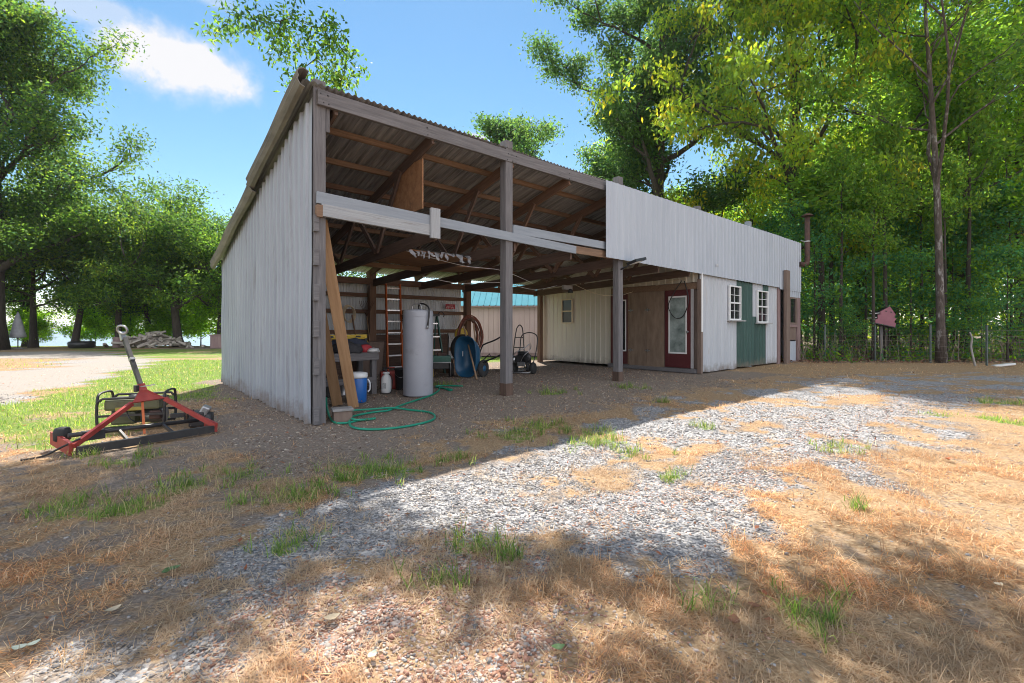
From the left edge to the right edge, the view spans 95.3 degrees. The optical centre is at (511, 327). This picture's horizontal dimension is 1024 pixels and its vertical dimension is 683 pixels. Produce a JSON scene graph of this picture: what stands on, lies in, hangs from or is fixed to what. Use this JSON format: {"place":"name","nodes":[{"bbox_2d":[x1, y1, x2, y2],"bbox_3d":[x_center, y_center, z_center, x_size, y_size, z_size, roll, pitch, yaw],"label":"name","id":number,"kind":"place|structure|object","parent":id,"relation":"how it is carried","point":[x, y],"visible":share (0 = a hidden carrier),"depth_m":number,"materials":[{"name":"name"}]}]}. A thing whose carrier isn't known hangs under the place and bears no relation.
{"place":"outdoors","nodes":[
{"label":"outdoors","id":0,"kind":"place"},
{"bbox_2d":[9,330,214,345],"bbox_3d":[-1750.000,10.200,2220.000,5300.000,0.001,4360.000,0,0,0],"label":"lake","id":1,"kind":"structure","parent":0,"point":[61,340],"depth_m":332.14,"materials":[{"name":"blue liquid"}]},
{"bbox_2d":[0,0,1021,325],"label":"sky","id":2,"kind":"structure","parent":0,"point":[209,115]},
{"bbox_2d":[0,322,1023,682],"bbox_3d":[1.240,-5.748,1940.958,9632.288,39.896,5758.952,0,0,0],"label":"ground","id":3,"kind":"structure","parent":0,"point":[88,366],"depth_m":3.25,"materials":[{"name":"soil"}]},
{"bbox_2d":[9,311,26,348],"bbox_3d":[-27.100,0.147,25.600,0.720,2.100,0.685,0,0,0],"label":"patio umbrella","id":4,"kind":"object","parent":3,"relation":"on","point":[17,331],"visible":0.93,"depth_m":25.48,"materials":[{"name":"white fabric"}]},
{"bbox_2d":[2,256,33,308],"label":"shade tree","id":5,"kind":"object","parent":3,"relation":"on","point":[12,271],"visible":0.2,"depth_m":26.04,"materials":[{"name":"green plant"}]},
{"bbox_2d":[6,304,62,339],"bbox_3d":[-30.210,-0.157,29.095,3.036,2.819,2.984,0,0,-2],"label":"bush","id":6,"kind":"object","parent":3,"relation":"on","point":[26,314],"visible":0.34,"depth_m":28.67,"materials":[{"name":"green plant"}]},
{"bbox_2d":[12,316,66,343],"bbox_3d":[-28.822,0.287,28.331,2.087,1.938,2.051,0,0,10],"label":"bush","id":7,"kind":"object","parent":3,"relation":"on","point":[43,328],"visible":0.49,"depth_m":28.38,"materials":[{"name":"green plant"}]},
{"bbox_2d":[2,144,116,346],"bbox_3d":[-30.734,-5.136,29.703,11.276,12.909,14.066,0,0,-39],"label":"shade tree","id":8,"kind":"object","parent":3,"relation":"on","point":[29,275],"visible":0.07,"depth_m":28.09,"materials":[{"name":"green plant"}]},
{"bbox_2d":[0,186,133,347],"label":"shade tree","id":9,"kind":"object","parent":3,"relation":"on","point":[33,342],"visible":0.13,"depth_m":27.29,"materials":[{"name":"green plant"}]},
{"bbox_2d":[50,304,107,336],"bbox_3d":[-27.716,-0.314,30.580,3.357,3.172,3.416,0,0,-18],"label":"bush","id":10,"kind":"object","parent":3,"relation":"on","point":[71,326],"visible":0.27,"depth_m":29.84,"materials":[{"name":"green plant"}]},
{"bbox_2d":[0,0,158,349],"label":"shade tree","id":11,"kind":"object","parent":3,"relation":"on","point":[31,79],"visible":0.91,"depth_m":24.69,"materials":[{"name":"green plant"}]},
{"bbox_2d":[67,341,95,347],"bbox_3d":[-24.700,1.004,26.800,1.240,0.380,1.240,0,0,0],"label":"stock tub","id":12,"kind":"object","parent":3,"relation":"on","point":[81,344],"visible":0.95,"depth_m":26.42,"materials":[{"name":"black plastic"}]},
{"bbox_2d":[66,314,111,341],"bbox_3d":[-26.679,0.188,29.803,2.238,2.115,2.277,0,0,-5],"label":"bush","id":13,"kind":"object","parent":3,"relation":"on","point":[89,324],"visible":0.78,"depth_m":29.60,"materials":[{"name":"green plant"}]},
{"bbox_2d":[0,169,183,340],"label":"shade tree","id":14,"kind":"object","parent":3,"relation":"on","point":[77,328],"visible":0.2,"depth_m":25.44,"materials":[{"name":"green plant"}]},
{"bbox_2d":[0,213,208,345],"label":"shade tree","id":15,"kind":"object","parent":3,"relation":"on","point":[58,272],"visible":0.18,"depth_m":26.69,"materials":[{"name":"green plant"}]},
{"bbox_2d":[7,198,203,336],"bbox_3d":[-24.070,-3.362,28.243,10.613,9.234,11.952,0,0,-11],"label":"shade tree","id":16,"kind":"object","parent":3,"relation":"on","point":[104,295],"visible":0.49,"depth_m":25.44,"materials":[{"name":"green plant"}]},
{"bbox_2d":[20,325,217,460],"bbox_3d":[-4.126,0.582,4.906,0.891,1.221,1.527,0,0,35],"label":"tow grader","id":17,"kind":"object","parent":3,"relation":"on","point":[60,437],"visible":0.99,"depth_m":4.84,"materials":[{"name":"red paint"}]},
{"bbox_2d":[170,404,213,426],"bbox_3d":[-3.831,1.072,5.597,0.420,0.257,0.200,0,0,-25],"label":"engine","id":18,"kind":"object","parent":17,"relation":"on","point":[205,411],"visible":0.59,"depth_m":5.57,"materials":[{"name":"black metal"}]},
{"bbox_2d":[88,299,167,336],"bbox_3d":[-24.109,-0.510,29.506,3.730,3.524,3.795,0,0,38],"label":"bush","id":19,"kind":"object","parent":3,"relation":"on","point":[130,324],"visible":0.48,"depth_m":29.03,"materials":[{"name":"green plant"}]},
{"bbox_2d":[95,388,176,428],"bbox_3d":[-4.482,0.960,5.590,0.678,0.423,0.464,0,0,-20],"label":"generator","id":20,"kind":"object","parent":3,"relation":"on","point":[156,410],"visible":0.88,"depth_m":5.47,"materials":[{"name":"black metal"}]},
{"bbox_2d":[75,169,233,346],"bbox_3d":[-20.135,-4.317,28.554,12.232,11.225,9.805,0,0,20],"label":"shade tree","id":21,"kind":"object","parent":3,"relation":"on","point":[176,327],"visible":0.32,"depth_m":27.09,"materials":[{"name":"green plant"}]},
{"bbox_2d":[113,182,228,333],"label":"shade tree","id":22,"kind":"object","parent":3,"relation":"on","point":[186,234],"visible":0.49,"depth_m":25.82,"materials":[{"name":"green plant"}]},
{"bbox_2d":[142,303,204,341],"bbox_3d":[-22.318,-0.316,30.515,3.357,3.172,3.416,0,0,38],"label":"bush","id":23,"kind":"object","parent":3,"relation":"on","point":[163,313],"visible":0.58,"depth_m":30.02,"materials":[{"name":"green plant"}]},
{"bbox_2d":[167,299,216,345],"bbox_3d":[-21.080,-0.589,31.720,4.103,3.877,4.175,0,0,26],"label":"bush","id":24,"kind":"object","parent":3,"relation":"on","point":[187,322],"visible":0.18,"depth_m":30.96,"materials":[{"name":"green plant"}]},
{"bbox_2d":[182,280,217,341],"bbox_3d":[-18.856,-0.939,30.278,4.662,4.405,4.744,0,0,-36],"label":"bush","id":25,"kind":"object","parent":3,"relation":"on","point":[201,315],"visible":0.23,"depth_m":29.20,"materials":[{"name":"green plant"}]},
{"bbox_2d":[203,297,221,333],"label":"bush","id":26,"kind":"object","parent":3,"relation":"on","point":[214,331],"visible":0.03,"depth_m":28.51,"materials":[{"name":"green plant"}]},
{"bbox_2d":[209,334,220,347],"bbox_3d":[-16.900,0.810,27.000,0.860,0.780,0.660,0,0,-11],"label":"storage bin","id":27,"kind":"object","parent":3,"relation":"on","point":[215,340],"visible":0.45,"depth_m":26.68,"materials":[{"name":"pink wood"}]},
{"bbox_2d":[190,0,370,95],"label":"overhanging oak","id":28,"kind":"object","parent":3,"relation":"on","point":[337,81],"visible":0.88,"depth_m":8.98,"materials":[{"name":"green plant"}]},
{"bbox_2d":[202,226,387,277],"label":"shade tree","id":29,"kind":"object","parent":3,"relation":"on","point":[352,274],"visible":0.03,"depth_m":33.94,"materials":[{"name":"green plant"}]},
{"bbox_2d":[326,314,342,405],"bbox_3d":[-2.675,-0.062,6.582,0.150,2.661,0.044,-10,23,-22],"label":"plank","id":30,"kind":"object","parent":3,"relation":"on","point":[333,384],"visible":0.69,"depth_m":6.85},
{"bbox_2d":[326,219,358,407],"bbox_3d":[-2.385,-0.098,6.409,0.150,2.692,0.042,-11,20,-22],"label":"plank","id":31,"kind":"object","parent":3,"relation":"on","point":[332,286],"visible":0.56,"depth_m":6.42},
{"bbox_2d":[331,406,353,423],"bbox_3d":[-2.146,1.109,5.902,0.250,0.178,0.200,0,0,-29],"label":"step block","id":32,"kind":"object","parent":3,"relation":"on","point":[342,414],"depth_m":5.84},
{"bbox_2d":[326,352,378,393],"bbox_3d":[-3.105,0.818,7.997,1.440,0.750,0.690,0,0,-41],"label":"work bench","id":33,"kind":"object","parent":3,"relation":"on","point":[361,357],"visible":0.27,"depth_m":8.15,"materials":[{"name":"grey wood"}]},
{"bbox_2d":[332,340,362,353],"bbox_3d":[-2.879,0.341,8.077,0.577,0.242,0.512,0,0,27],"label":"tool bag","id":34,"kind":"object","parent":33,"relation":"on","point":[355,348],"visible":0.49,"depth_m":7.92,"materials":[{"name":"black fabric"}]},
{"bbox_2d":[331,338,368,344],"bbox_3d":[-2.985,0.321,8.309,0.966,0.272,0.444,0,0,-41],"label":"tool bag","id":35,"kind":"object","parent":33,"relation":"on","point":[357,341],"visible":0.16,"depth_m":8.36,"materials":[{"name":"blue fabric"}]},
{"bbox_2d":[353,371,370,402],"bbox_3d":[-2.438,0.943,7.352,0.315,0.478,0.315,0,0,29],"label":"cooler jug","id":36,"kind":"object","parent":3,"relation":"on","point":[360,378],"visible":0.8,"depth_m":7.26,"materials":[{"name":"blue plastic"}]},
{"bbox_2d":[363,341,383,374],"bbox_3d":[-3.459,0.767,11.527,0.550,0.836,0.203,0,0,-41],"label":"scrap board","id":37,"kind":"object","parent":3,"relation":"on","point":[373,344],"visible":0.29,"depth_m":11.55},
{"bbox_2d":[380,367,392,393],"bbox_3d":[-2.207,0.939,8.245,0.211,0.452,0.225,0,0,-7],"label":"pump sprayer","id":38,"kind":"object","parent":3,"relation":"on","point":[386,384],"visible":1,"depth_m":8.20,"materials":[{"name":"white plastic"}]},
{"bbox_2d":[380,367,395,388],"bbox_3d":[-2.325,0.956,8.776,0.300,0.412,0.190,0,0,-23],"label":"fuel can","id":39,"kind":"object","parent":3,"relation":"on","point":[392,373],"visible":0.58,"depth_m":8.72,"materials":[{"name":"red paint"}]},
{"bbox_2d":[385,283,402,370],"bbox_3d":[-3.035,0.026,12.008,0.429,2.329,0.715,0,0,-21],"label":"extension ladder","id":40,"kind":"object","parent":3,"relation":"on","point":[387,332],"visible":0.89,"depth_m":11.99,"materials":[{"name":"metal"}]},
{"bbox_2d":[326,385,462,430],"bbox_3d":[-1.819,1.106,7.115,1.810,0.174,3.522,0,0,0],"label":"garden hose","id":41,"kind":"object","parent":3,"relation":"on","point":[349,422],"visible":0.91,"depth_m":6.29,"materials":[{"name":"green plastic"}]},
{"bbox_2d":[394,367,402,389],"bbox_3d":[-2.030,0.955,8.631,0.304,0.400,0.311,0,0,0],"label":"bucket","id":42,"kind":"object","parent":3,"relation":"on","point":[398,378],"visible":0.66,"depth_m":8.51,"materials":[{"name":"black plastic"}]},
{"bbox_2d":[403,303,432,396],"bbox_3d":[-1.591,0.373,7.917,0.507,1.564,0.507,0,0,0],"label":"water tank","id":43,"kind":"object","parent":3,"relation":"on","point":[418,352],"visible":0.99,"depth_m":7.70,"materials":[{"name":"metal"}]},
{"bbox_2d":[433,311,445,373],"bbox_3d":[-2.088,0.381,11.809,0.598,1.570,0.813,0,0,-32],"label":"step ladder","id":44,"kind":"object","parent":3,"relation":"on","point":[439,334],"visible":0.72,"depth_m":11.73,"materials":[{"name":"metal"}]},
{"bbox_2d":[433,333,453,376],"bbox_3d":[-1.662,0.638,10.773,0.580,0.994,1.050,0,0,-12],"label":"chair","id":45,"kind":"object","parent":3,"relation":"on","point":[441,360],"visible":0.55,"depth_m":10.38,"materials":[{"name":"green metal"}]},
{"bbox_2d":[177,363,769,477],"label":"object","id":46,"kind":"object","parent":3,"relation":"on","point":[489,377],"visible":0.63,"depth_m":7.19,"materials":[{"name":"wood"}]},
{"bbox_2d":[454,336,499,376],"bbox_3d":[-0.736,0.655,10.342,1.111,0.915,0.487,0,0,12],"label":"wheelbarrow","id":47,"kind":"object","parent":3,"relation":"on","point":[463,364],"visible":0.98,"depth_m":10.42,"materials":[{"name":"blue plastic"}]},
{"bbox_2d":[454,283,536,356],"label":"pink shed","id":48,"kind":"structure","parent":3,"relation":"on","point":[485,309],"depth_m":18.66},
{"bbox_2d":[454,108,567,158],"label":"shade tree","id":49,"kind":"object","parent":3,"relation":"on","point":[497,131],"visible":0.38,"depth_m":33.98,"materials":[{"name":"green plant"}]},
{"bbox_2d":[210,67,813,424],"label":"pole shed","id":50,"kind":"structure","parent":3,"relation":"on","point":[617,275],"depth_m":9.31,"materials":[{"name":"metal"}]},
{"bbox_2d":[457,315,483,347],"bbox_3d":[-1.242,0.226,13.535,0.934,1.163,0.300,0,0,-41],"label":"hose coil","id":51,"kind":"object","parent":50,"relation":"hanging from","point":[480,335],"visible":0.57,"depth_m":13.66,"materials":[{"name":"brown rubber"}]},
{"bbox_2d":[561,299,572,323],"bbox_3d":[1.800,-0.520,15.264,0.054,0.800,0.500,0,0,-41],"label":"window","id":52,"kind":"structure","parent":50,"relation":"in","point":[566,304],"depth_m":15.28,"materials":[{"name":"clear glass"}]},
{"bbox_2d":[611,294,627,363],"bbox_3d":[3.175,0.050,13.705,0.056,2.020,0.660,0,0,-41],"label":"door","id":53,"kind":"structure","parent":50,"relation":"in","point":[625,297],"depth_m":13.59,"materials":[{"name":"red paint"}]},
{"bbox_2d":[628,292,646,365],"bbox_3d":[3.549,0.050,13.220,0.027,2.060,0.590,0,0,-41],"label":"plywood door","id":54,"kind":"structure","parent":50,"relation":"in","point":[637,301],"depth_m":13.18,"materials":[{"name":"wood"}]},
{"bbox_2d":[645,291,663,366],"bbox_3d":[3.907,0.050,12.803,0.027,2.060,0.590,0,0,-41],"label":"plywood door","id":55,"kind":"structure","parent":50,"relation":"in","point":[655,299],"depth_m":12.77,"materials":[{"name":"wood"}]},
{"bbox_2d":[665,289,690,367],"bbox_3d":[4.354,0.040,12.299,0.123,2.040,0.730,0,0,-41],"label":"door","id":56,"kind":"structure","parent":50,"relation":"in","point":[677,331],"depth_m":12.31,"materials":[{"name":"red paint"}]},
{"bbox_2d":[727,285,745,321],"bbox_3d":[6.321,-0.661,13.112,0.900,0.997,0.140,0,0,-41],"label":"window","id":57,"kind":"structure","parent":50,"relation":"in","point":[734,292],"depth_m":13.13,"materials":[{"name":"white paint"}]},
{"bbox_2d":[755,290,772,323],"bbox_3d":[7.776,-0.611,14.383,0.980,1.017,0.140,0,0,-41],"label":"window","id":58,"kind":"structure","parent":50,"relation":"in","point":[762,297],"depth_m":14.40,"materials":[{"name":"white paint"}]},
{"bbox_2d":[790,297,796,323],"bbox_3d":[9.543,-0.565,15.977,1.020,0.930,0.054,0,0,-41],"label":"window","id":59,"kind":"structure","parent":50,"relation":"in","point":[793,300],"depth_m":16.19,"materials":[{"name":"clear glass"}]},
{"bbox_2d":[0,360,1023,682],"bbox_3d":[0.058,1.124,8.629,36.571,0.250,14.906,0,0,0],"label":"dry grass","id":60,"kind":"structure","parent":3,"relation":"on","point":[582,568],"depth_m":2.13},
{"bbox_2d":[0,391,1023,682],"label":"gravel","id":61,"kind":"structure","parent":3,"relation":"on","point":[388,621],"depth_m":2.39,"materials":[{"name":"gravel"}]},
{"bbox_2d":[2,366,1023,682],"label":"leaf litter","id":62,"kind":"object","parent":3,"relation":"on","point":[544,504],"visible":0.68,"depth_m":3.86,"materials":[{"name":"brown plant"}]},
{"bbox_2d":[513,325,529,371],"bbox_3d":[0.167,0.537,11.966,0.510,1.214,0.409,0,0,20],"label":"hand truck","id":63,"kind":"object","parent":3,"relation":"on","point":[527,366],"visible":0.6,"depth_m":11.99,"materials":[{"name":"black metal"}]},
{"bbox_2d":[513,332,537,373],"bbox_3d":[0.284,0.618,11.155,0.570,0.993,0.721,0,0,25],"label":"pressure washer","id":64,"kind":"object","parent":3,"relation":"on","point":[522,358],"visible":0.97,"depth_m":11.00,"materials":[{"name":"black metal"}]},
{"bbox_2d":[575,132,690,199],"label":"forest tree","id":65,"kind":"object","parent":3,"relation":"on","point":[610,149],"visible":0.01,"depth_m":35.27,"materials":[{"name":"green plant"}]},
{"bbox_2d":[510,0,782,215],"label":"tall oak","id":66,"kind":"object","parent":3,"relation":"on","point":[635,145],"visible":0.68,"depth_m":23.96,"materials":[{"name":"green plant"}]},
{"bbox_2d":[738,202,816,332],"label":"sapling","id":67,"kind":"object","parent":3,"relation":"on","point":[765,220],"visible":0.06,"depth_m":22.72,"materials":[{"name":"green plant"}]},
{"bbox_2d":[752,212,817,322],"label":"sapling","id":68,"kind":"object","parent":3,"relation":"on","point":[767,226],"visible":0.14,"depth_m":20.59,"materials":[{"name":"green plant"}]},
{"bbox_2d":[733,173,838,291],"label":"forest tree","id":69,"kind":"object","parent":3,"relation":"on","point":[760,197],"visible":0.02,"depth_m":28.77,"materials":[{"name":"green plant"}]},
{"bbox_2d":[768,124,824,341],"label":"thin tree","id":70,"kind":"object","parent":3,"relation":"on","point":[805,160],"visible":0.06,"depth_m":23.91,"materials":[{"name":"green plant"}]},
{"bbox_2d":[581,0,1023,350],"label":"hickory","id":71,"kind":"object","parent":3,"relation":"on","point":[791,19],"visible":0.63,"depth_m":17.63,"materials":[{"name":"green plant"}]},
{"bbox_2d":[777,215,875,335],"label":"sapling","id":72,"kind":"object","parent":3,"relation":"on","point":[805,331],"visible":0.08,"depth_m":21.95,"materials":[{"name":"green plant"}]},
{"bbox_2d":[756,189,898,358],"bbox_3d":[11.718,-2.051,17.652,4.648,6.617,4.510,0,0,0],"label":"sapling","id":73,"kind":"object","parent":3,"relation":"on","point":[790,232],"visible":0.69,"depth_m":17.23,"materials":[{"name":"green plant"}]},
{"bbox_2d":[745,159,922,356],"bbox_3d":[12.645,-2.729,18.726,6.064,7.982,4.717,0,0,-24],"label":"thin tree","id":74,"kind":"object","parent":3,"relation":"on","point":[808,185],"visible":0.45,"depth_m":18.23,"materials":[{"name":"green plant"}]},
{"bbox_2d":[773,130,897,353],"bbox_3d":[13.493,-3.403,19.034,3.538,9.313,4.548,0,0,-16],"label":"thin tree","id":75,"kind":"object","parent":3,"relation":"on","point":[831,149],"visible":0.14,"depth_m":19.17,"materials":[{"name":"green plant"}]},
{"bbox_2d":[797,143,879,359],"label":"thin tree","id":76,"kind":"object","parent":3,"relation":"on","point":[841,170],"visible":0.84,"depth_m":16.75,"materials":[{"name":"green plant"}]},
{"bbox_2d":[809,302,882,352],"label":"sapling","id":77,"kind":"object","parent":3,"relation":"on","point":[843,309],"visible":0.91,"depth_m":16.71,"materials":[{"name":"green plant"}]},
{"bbox_2d":[800,251,915,335],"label":"sapling","id":78,"kind":"object","parent":3,"relation":"on","point":[834,259],"visible":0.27,"depth_m":19.43,"materials":[{"name":"green plant"}]},
{"bbox_2d":[835,107,887,351],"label":"thin tree","id":79,"kind":"object","parent":3,"relation":"on","point":[861,174],"visible":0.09,"depth_m":22.80,"materials":[{"name":"green plant"}]},
{"bbox_2d":[836,232,889,355],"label":"thin tree","id":80,"kind":"object","parent":3,"relation":"on","point":[865,313],"visible":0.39,"depth_m":18.56,"materials":[{"name":"green plant"}]},
{"bbox_2d":[834,173,908,361],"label":"thin tree","id":81,"kind":"object","parent":3,"relation":"on","point":[879,196],"visible":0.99,"depth_m":16.19,"materials":[{"name":"green plant"}]},
{"bbox_2d":[868,306,895,360],"bbox_3d":[13.131,0.294,16.584,0.699,2.040,0.510,0,0,14],"label":"birdhouse","id":82,"kind":"object","parent":3,"relation":"on","point":[885,317],"visible":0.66,"depth_m":16.39,"materials":[{"name":"pink wood"}]},
{"bbox_2d":[826,220,950,350],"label":"sapling","id":83,"kind":"object","parent":3,"relation":"on","point":[899,293],"visible":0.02,"depth_m":20.85,"materials":[{"name":"green plant"}]},
{"bbox_2d":[758,0,1023,350],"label":"forest tree","id":84,"kind":"object","parent":3,"relation":"on","point":[918,118],"visible":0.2,"depth_m":19.33,"materials":[{"name":"green plant"}]},
{"bbox_2d":[853,105,931,359],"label":"thin tree","id":85,"kind":"object","parent":3,"relation":"on","point":[893,135],"visible":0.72,"depth_m":16.69,"materials":[{"name":"green plant"}]},
{"bbox_2d":[773,0,1023,362],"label":"forest tree","id":86,"kind":"object","parent":3,"relation":"on","point":[934,160],"visible":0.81,"depth_m":15.83,"materials":[{"name":"green plant"}]},
{"bbox_2d":[775,343,1023,363],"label":"forest litter","id":87,"kind":"object","parent":3,"relation":"on","point":[866,359],"visible":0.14,"depth_m":16.06,"materials":[{"name":"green plant"}]},
{"bbox_2d":[780,305,1023,362],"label":"undergrowth","id":88,"kind":"object","parent":3,"relation":"on","point":[917,350],"visible":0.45,"depth_m":16.83,"materials":[{"name":"green plant"}]},
{"bbox_2d":[780,324,1023,361],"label":"brush stems","id":89,"kind":"object","parent":3,"relation":"on","point":[820,355],"visible":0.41,"depth_m":16.65,"materials":[{"name":"green plant"}]},
{"bbox_2d":[802,240,1013,342],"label":"wood","id":90,"kind":"object","parent":3,"relation":"on","point":[916,320],"depth_m":42.57,"materials":[{"name":"green plant"}]},
{"bbox_2d":[834,212,984,347],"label":"sapling","id":91,"kind":"object","parent":3,"relation":"on","point":[906,226],"visible":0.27,"depth_m":18.97,"materials":[{"name":"green plant"}]},
{"bbox_2d":[847,239,991,354],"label":"sapling","id":92,"kind":"object","parent":3,"relation":"on","point":[902,262],"visible":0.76,"depth_m":17.09,"materials":[{"name":"green plant"}]},
{"bbox_2d":[817,1,1023,348],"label":"forest tree","id":93,"kind":"object","parent":3,"relation":"on","point":[994,176],"visible":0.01,"depth_m":22.30,"materials":[{"name":"green plant"}]},
{"bbox_2d":[895,131,950,351],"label":"thin tree","id":94,"kind":"object","parent":3,"relation":"on","point":[920,149],"visible":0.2,"depth_m":18.85,"materials":[{"name":"green plant"}]},
{"bbox_2d":[824,324,1023,365],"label":"wire fence","id":95,"kind":"object","parent":3,"relation":"on","point":[986,353],"visible":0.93,"depth_m":15.58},
{"bbox_2d":[852,125,1010,342],"bbox_3d":[26.678,-6.482,29.883,10.971,15.486,10.368,0,0,-37],"label":"forest tree","id":96,"kind":"object","parent":3,"relation":"on","point":[930,315],"visible":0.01,"depth_m":29.96,"materials":[{"name":"green plant"}]},
{"bbox_2d":[848,0,1023,350],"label":"forest tree","id":97,"kind":"object","parent":3,"relation":"on","point":[1017,196],"visible":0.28,"depth_m":18.21,"materials":[{"name":"green plant"}]},
{"bbox_2d":[889,116,995,340],"bbox_3d":[17.899,-4.073,19.768,3.790,10.643,2.948,0,0,41],"label":"thin tree","id":98,"kind":"object","parent":3,"relation":"on","point":[964,151],"visible":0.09,"depth_m":19.15,"materials":[{"name":"green plant"}]},
{"bbox_2d":[877,0,1023,351],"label":"forest tree","id":99,"kind":"object","parent":3,"relation":"on","point":[936,24],"visible":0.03,"depth_m":21.86,"materials":[{"name":"green plant"}]},
{"bbox_2d":[879,179,1023,334],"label":"sapling","id":100,"kind":"object","parent":3,"relation":"on","point":[964,277],"visible":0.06,"depth_m":19.93,"materials":[{"name":"green plant"}]},
{"bbox_2d":[911,142,1002,358],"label":"thin tree","id":101,"kind":"object","parent":3,"relation":"on","point":[952,169],"visible":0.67,"depth_m":16.62,"materials":[{"name":"green plant"}]},
{"bbox_2d":[890,209,1023,350],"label":"sapling","id":102,"kind":"object","parent":3,"relation":"on","point":[953,264],"visible":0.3,"depth_m":18.17,"materials":[{"name":"green plant"}]},
{"bbox_2d":[912,77,1023,357],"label":"thin tree","id":103,"kind":"object","parent":3,"relation":"on","point":[977,122],"visible":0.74,"depth_m":17.07,"materials":[{"name":"green plant"}]},
{"bbox_2d":[916,163,1023,354],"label":"sapling","id":104,"kind":"object","parent":3,"relation":"on","point":[991,214],"visible":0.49,"depth_m":17.32,"materials":[{"name":"green plant"}]},
{"bbox_2d":[923,293,1018,362],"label":"sapling","id":105,"kind":"object","parent":3,"relation":"on","point":[984,302],"visible":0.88,"depth_m":15.89,"materials":[{"name":"green plant"}]},
{"bbox_2d":[947,235,1023,361],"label":"sapling","id":106,"kind":"object","parent":3,"relation":"on","point":[993,256],"visible":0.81,"depth_m":16.18,"materials":[{"name":"green plant"}]},
{"bbox_2d":[977,78,1023,274],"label":"forest tree","id":107,"kind":"object","parent":3,"relation":"on","point":[1017,128],"visible":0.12,"depth_m":19.93,"materials":[{"name":"green plant"}]},
{"bbox_2d":[0,358,1023,654],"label":"green grass","id":108,"kind":"structure","parent":0,"point":[510,550],"depth_m":3.68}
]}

